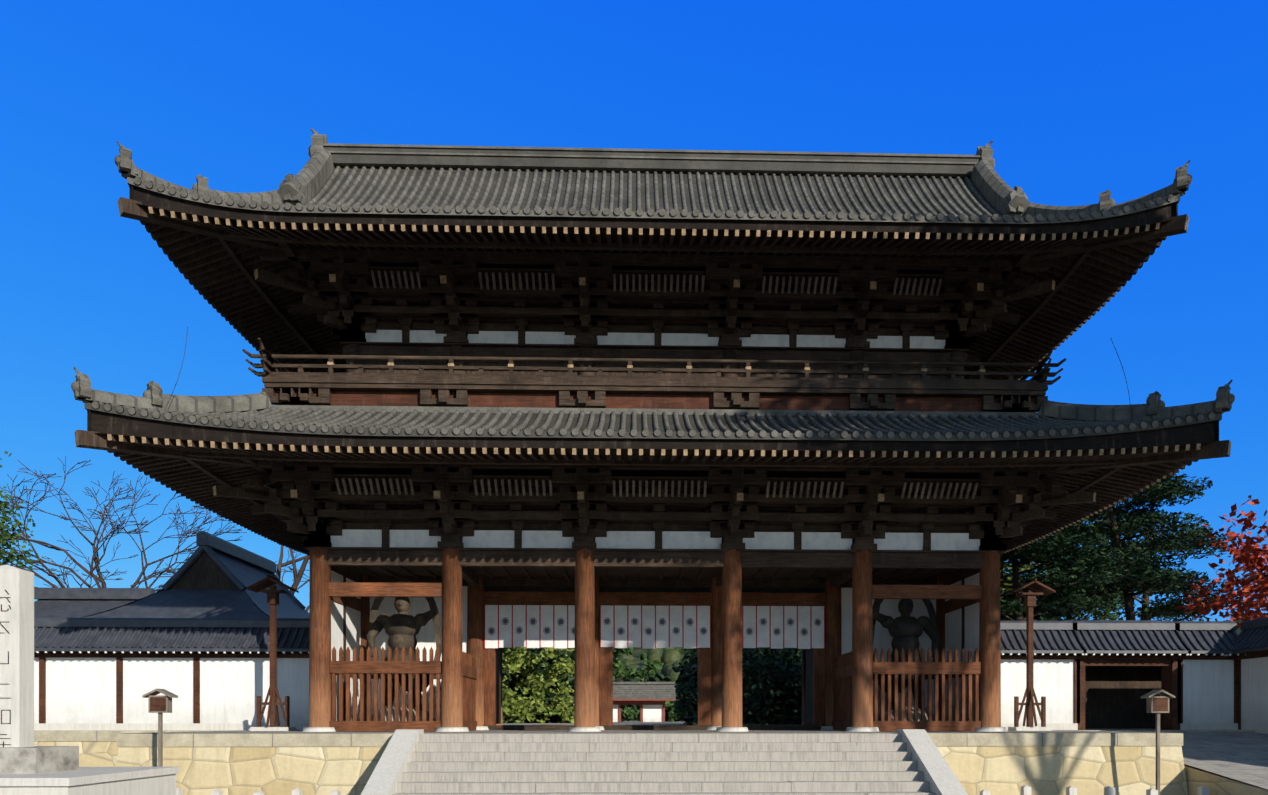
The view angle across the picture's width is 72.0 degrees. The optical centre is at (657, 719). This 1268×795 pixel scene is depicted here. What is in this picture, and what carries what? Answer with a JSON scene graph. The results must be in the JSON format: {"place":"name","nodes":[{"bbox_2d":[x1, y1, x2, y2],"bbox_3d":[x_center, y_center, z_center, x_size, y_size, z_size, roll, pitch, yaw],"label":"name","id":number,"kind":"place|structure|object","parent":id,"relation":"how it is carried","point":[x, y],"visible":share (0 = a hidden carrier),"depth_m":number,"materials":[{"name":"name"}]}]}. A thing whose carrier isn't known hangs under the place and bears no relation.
{"place":"outdoors","nodes":[
{"label":"outdoors","id":0,"kind":"place"},
{"bbox_2d":[34,588,154,617],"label":"hall","id":1,"kind":"structure","parent":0,"point":[65,602],"depth_m":45.44,"materials":[{"name":"tile"}]},
{"bbox_2d":[81,531,308,617],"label":"hall","id":2,"kind":"structure","parent":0,"point":[213,576],"depth_m":37.08,"materials":[{"name":"tile"}]},
{"bbox_2d":[0,0,1267,620],"label":"sky","id":3,"kind":"structure","parent":0,"point":[1076,101],"materials":[{"name":"blue"}]},
{"bbox_2d":[613,682,675,721],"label":"small gatehouse","id":4,"kind":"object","parent":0,"point":[650,698],"depth_m":136.21,"materials":[{"name":"red paint"}]},
{"bbox_2d":[242,338,1065,411],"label":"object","id":5,"kind":"structure","parent":0,"point":[617,376],"depth_m":23.60,"materials":[{"name":"brown wood"}]},
{"bbox_2d":[254,242,1054,361],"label":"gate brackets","id":6,"kind":"object","parent":5,"relation":"on","point":[454,296],"visible":0.75,"depth_m":24.56,"materials":[{"name":"brown wood"}]},
{"bbox_2d":[115,128,1191,379],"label":"gate roof","id":7,"kind":"structure","parent":6,"relation":"on","point":[213,244],"depth_m":24.71,"materials":[{"name":"grey tile"}]},
{"bbox_2d":[361,729,967,794],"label":"stairs","id":8,"kind":"structure","parent":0,"point":[899,762],"depth_m":19.94,"materials":[{"name":"stone"}]},
{"bbox_2d":[529,617,1251,720],"bbox_3d":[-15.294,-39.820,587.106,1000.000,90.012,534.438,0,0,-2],"label":"trees","id":9,"kind":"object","parent":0,"point":[668,657],"visible":0.06,"depth_m":434.35,"materials":[{"name":"green plant"}]},
{"bbox_2d":[1000,516,1124,620],"bbox_3d":[15.119,-5.269,35.327,8.838,11.236,7.158,0,0,-33],"label":"pine tree","id":10,"kind":"object","parent":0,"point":[1013,608],"visible":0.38,"depth_m":33.90,"materials":[{"name":"green plant"}]},
{"bbox_2d":[1022,472,1223,619],"bbox_3d":[20.079,-6.353,37.764,9.500,13.388,7.266,0,0,-2],"label":"pine tree","id":11,"kind":"object","parent":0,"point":[1140,574],"visible":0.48,"depth_m":36.40,"materials":[{"name":"green plant"}]},
{"bbox_2d":[1161,732,1267,794],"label":"ramp paving","id":12,"kind":"structure","parent":0,"point":[1241,756],"depth_m":22.34,"materials":[{"name":"stone"}]},
{"bbox_2d":[1243,783,1267,790],"bbox_3d":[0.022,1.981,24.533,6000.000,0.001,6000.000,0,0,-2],"label":"ground","id":13,"kind":"structure","parent":0,"point":[1255,786],"depth_m":25.95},
{"bbox_2d":[0,565,179,794],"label":"stone monument","id":14,"kind":"object","parent":13,"relation":"on","point":[27,767],"visible":1,"depth_m":16.30,"materials":[{"name":"stone"}]},
{"bbox_2d":[142,689,177,766],"bbox_3d":[-11.619,0.626,20.364,0.640,2.710,0.340,0,0,-2],"label":"notice post","id":15,"kind":"object","parent":13,"relation":"on","point":[160,705],"visible":1,"depth_m":20.27,"materials":[{"name":"brown wood"}]},
{"bbox_2d":[34,721,1254,794],"bbox_3d":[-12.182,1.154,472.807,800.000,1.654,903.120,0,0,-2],"label":"podium","id":16,"kind":"object","parent":13,"relation":"on","point":[1052,762],"visible":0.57,"depth_m":21.71,"materials":[{"name":"stone"}]},
{"bbox_2d":[0,451,43,570],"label":"evergreen tree","id":17,"kind":"object","parent":16,"relation":"on","point":[4,535],"visible":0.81,"depth_m":44.84,"materials":[{"name":"green plant"}]},
{"bbox_2d":[0,456,246,592],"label":"bare cherry tree","id":18,"kind":"object","parent":16,"relation":"on","point":[100,578],"visible":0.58,"depth_m":53.59,"materials":[{"name":"brown plant"}]},
{"bbox_2d":[34,618,308,730],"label":"wall","id":19,"kind":"structure","parent":16,"relation":"on","point":[108,673],"depth_m":27.54,"materials":[{"name":"white paint"}]},
{"bbox_2d":[133,506,309,611],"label":"bare cherry tree","id":20,"kind":"object","parent":16,"relation":"on","point":[296,575],"visible":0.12,"depth_m":52.45,"materials":[{"name":"brown plant"}]},
{"bbox_2d":[247,575,298,730],"bbox_3d":[-11.525,-1.974,26.119,1.240,4.610,0.897,0,0,-2],"label":"lantern post","id":21,"kind":"object","parent":16,"relation":"on","point":[272,592],"visible":0.98,"depth_m":26.05,"materials":[{"name":"brown wood"}]},
{"bbox_2d":[366,580,441,720],"bbox_3d":[-7.622,-1.869,26.025,2.280,4.700,1.522,0,0,-2],"label":"guardian statue","id":22,"kind":"object","parent":16,"relation":"on","point":[401,627],"visible":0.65,"depth_m":25.81,"materials":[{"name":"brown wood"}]},
{"bbox_2d":[502,647,574,722],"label":"trees","id":23,"kind":"object","parent":16,"relation":"on","point":[539,687],"visible":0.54,"depth_m":85.67,"materials":[{"name":"green plant"}]},
{"bbox_2d":[528,647,613,722],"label":"trees","id":24,"kind":"object","parent":16,"relation":"on","point":[544,650],"depth_m":110.07,"materials":[{"name":"green plant"}]},
{"bbox_2d":[505,647,773,721],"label":"trees","id":25,"kind":"object","parent":16,"relation":"on","point":[625,674],"visible":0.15,"depth_m":161.81,"materials":[{"name":"green plant"}]},
{"bbox_2d":[305,547,1004,729],"bbox_3d":[-0.079,-2.219,28.231,19.510,5.100,7.920,0,0,-2],"label":"gate frame","id":26,"kind":"object","parent":16,"relation":"on","point":[651,577],"visible":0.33,"depth_m":27.46,"materials":[{"name":"brown wood"}]},
{"bbox_2d":[484,605,824,648],"bbox_3d":[-0.074,-2.987,28.056,10.950,1.384,0.010,0,0,-2],"label":"curtain","id":27,"kind":"object","parent":26,"relation":"hanging from","point":[654,627],"visible":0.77,"depth_m":28.05,"materials":[{"name":"white fabric"}]},
{"bbox_2d":[302,547,1007,731],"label":"pillars","id":28,"kind":"structure","parent":16,"relation":"on","point":[726,661],"depth_m":24.41,"materials":[{"name":"brown wood"}]},
{"bbox_2d":[213,459,1095,550],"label":"roof brackets","id":29,"kind":"object","parent":28,"relation":"on","point":[337,504],"visible":0.88,"depth_m":23.94,"materials":[{"name":"brown wood"}]},
{"bbox_2d":[71,367,1234,554],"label":"gate roof","id":30,"kind":"structure","parent":29,"relation":"on","point":[184,445],"depth_m":21.31,"materials":[{"name":"grey tile"}]},
{"bbox_2d":[164,327,1131,420],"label":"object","id":31,"kind":"object","parent":30,"relation":"on","point":[1111,340],"visible":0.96,"depth_m":21.45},
{"bbox_2d":[329,646,980,730],"bbox_3d":[-0.023,-0.874,26.195,18.280,2.370,3.505,0,0,-2],"label":"wooden fence","id":32,"kind":"object","parent":16,"relation":"on","point":[841,674],"visible":0.83,"depth_m":24.66,"materials":[{"name":"brown wood"}]},
{"bbox_2d":[675,655,789,721],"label":"trees","id":33,"kind":"object","parent":16,"relation":"on","point":[678,688],"depth_m":94.47,"materials":[{"name":"green plant"}]},
{"bbox_2d":[672,647,801,724],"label":"trees","id":34,"kind":"object","parent":16,"relation":"on","point":[771,679],"visible":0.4,"depth_m":59.36,"materials":[{"name":"green plant"}]},
{"bbox_2d":[873,583,940,720],"bbox_3d":[7.567,-1.869,26.639,2.280,4.700,1.522,0,0,-2],"label":"guardian statue","id":35,"kind":"object","parent":16,"relation":"on","point":[905,629],"visible":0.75,"depth_m":26.41,"materials":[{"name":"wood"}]},
{"bbox_2d":[1000,542,1045,619],"bbox_3d":[12.895,-4.482,40.639,9.634,9.659,10.068,0,0,-2],"label":"tree","id":36,"kind":"object","parent":16,"relation":"on","point":[1010,570],"depth_m":38.19,"materials":[{"name":"green plant"}]},
{"bbox_2d":[1005,578,1055,730],"bbox_3d":[11.416,-1.974,26.744,1.240,4.610,0.897,0,0,-2],"label":"lantern post","id":37,"kind":"object","parent":16,"relation":"on","point":[1029,595],"visible":0.96,"depth_m":26.67,"materials":[{"name":"brown wood"}]},
{"bbox_2d":[1000,528,1111,617],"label":"pine tree","id":38,"kind":"object","parent":16,"relation":"on","point":[1024,575],"depth_m":42.11,"materials":[{"name":"green plant"}]},
{"bbox_2d":[1004,552,1157,619],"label":"tree","id":39,"kind":"object","parent":16,"relation":"on","point":[1106,615],"visible":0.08,"depth_m":46.49,"materials":[{"name":"green plant"}]},
{"bbox_2d":[1001,620,1230,728],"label":"hall","id":40,"kind":"structure","parent":16,"relation":"on","point":[1113,695],"depth_m":33.01,"materials":[{"name":"wood"}]},
{"bbox_2d":[1000,621,1263,729],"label":"wall","id":41,"kind":"structure","parent":16,"relation":"on","point":[1199,677],"depth_m":28.38,"materials":[{"name":"white paint"}]},
{"bbox_2d":[1063,473,1248,620],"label":"pine tree","id":42,"kind":"object","parent":16,"relation":"on","point":[1166,611],"visible":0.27,"depth_m":44.26,"materials":[{"name":"green plant"}]},
{"bbox_2d":[1176,495,1267,627],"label":"red maple tree","id":43,"kind":"object","parent":16,"relation":"on","point":[1248,554],"visible":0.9,"depth_m":36.35,"materials":[{"name":"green plant"}]},
{"bbox_2d":[1223,617,1267,733],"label":"return wall","id":44,"kind":"structure","parent":16,"relation":"on","point":[1253,687],"depth_m":27.75,"materials":[{"name":"white paint"}]},
{"bbox_2d":[1224,556,1267,622],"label":"red maple tree","id":45,"kind":"object","parent":16,"relation":"on","point":[1253,616],"visible":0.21,"depth_m":41.96,"materials":[{"name":"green plant"}]},
{"bbox_2d":[176,785,1209,794],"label":"kerb posts","id":46,"kind":"object","parent":13,"relation":"on","point":[1110,790],"visible":0.73,"depth_m":20.60,"materials":[{"name":"stone"}]},
{"bbox_2d":[1141,689,1174,794],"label":"notice post","id":47,"kind":"object","parent":13,"relation":"on","point":[1157,705],"visible":1,"depth_m":20.92,"materials":[{"name":"brown wood"}]}
]}

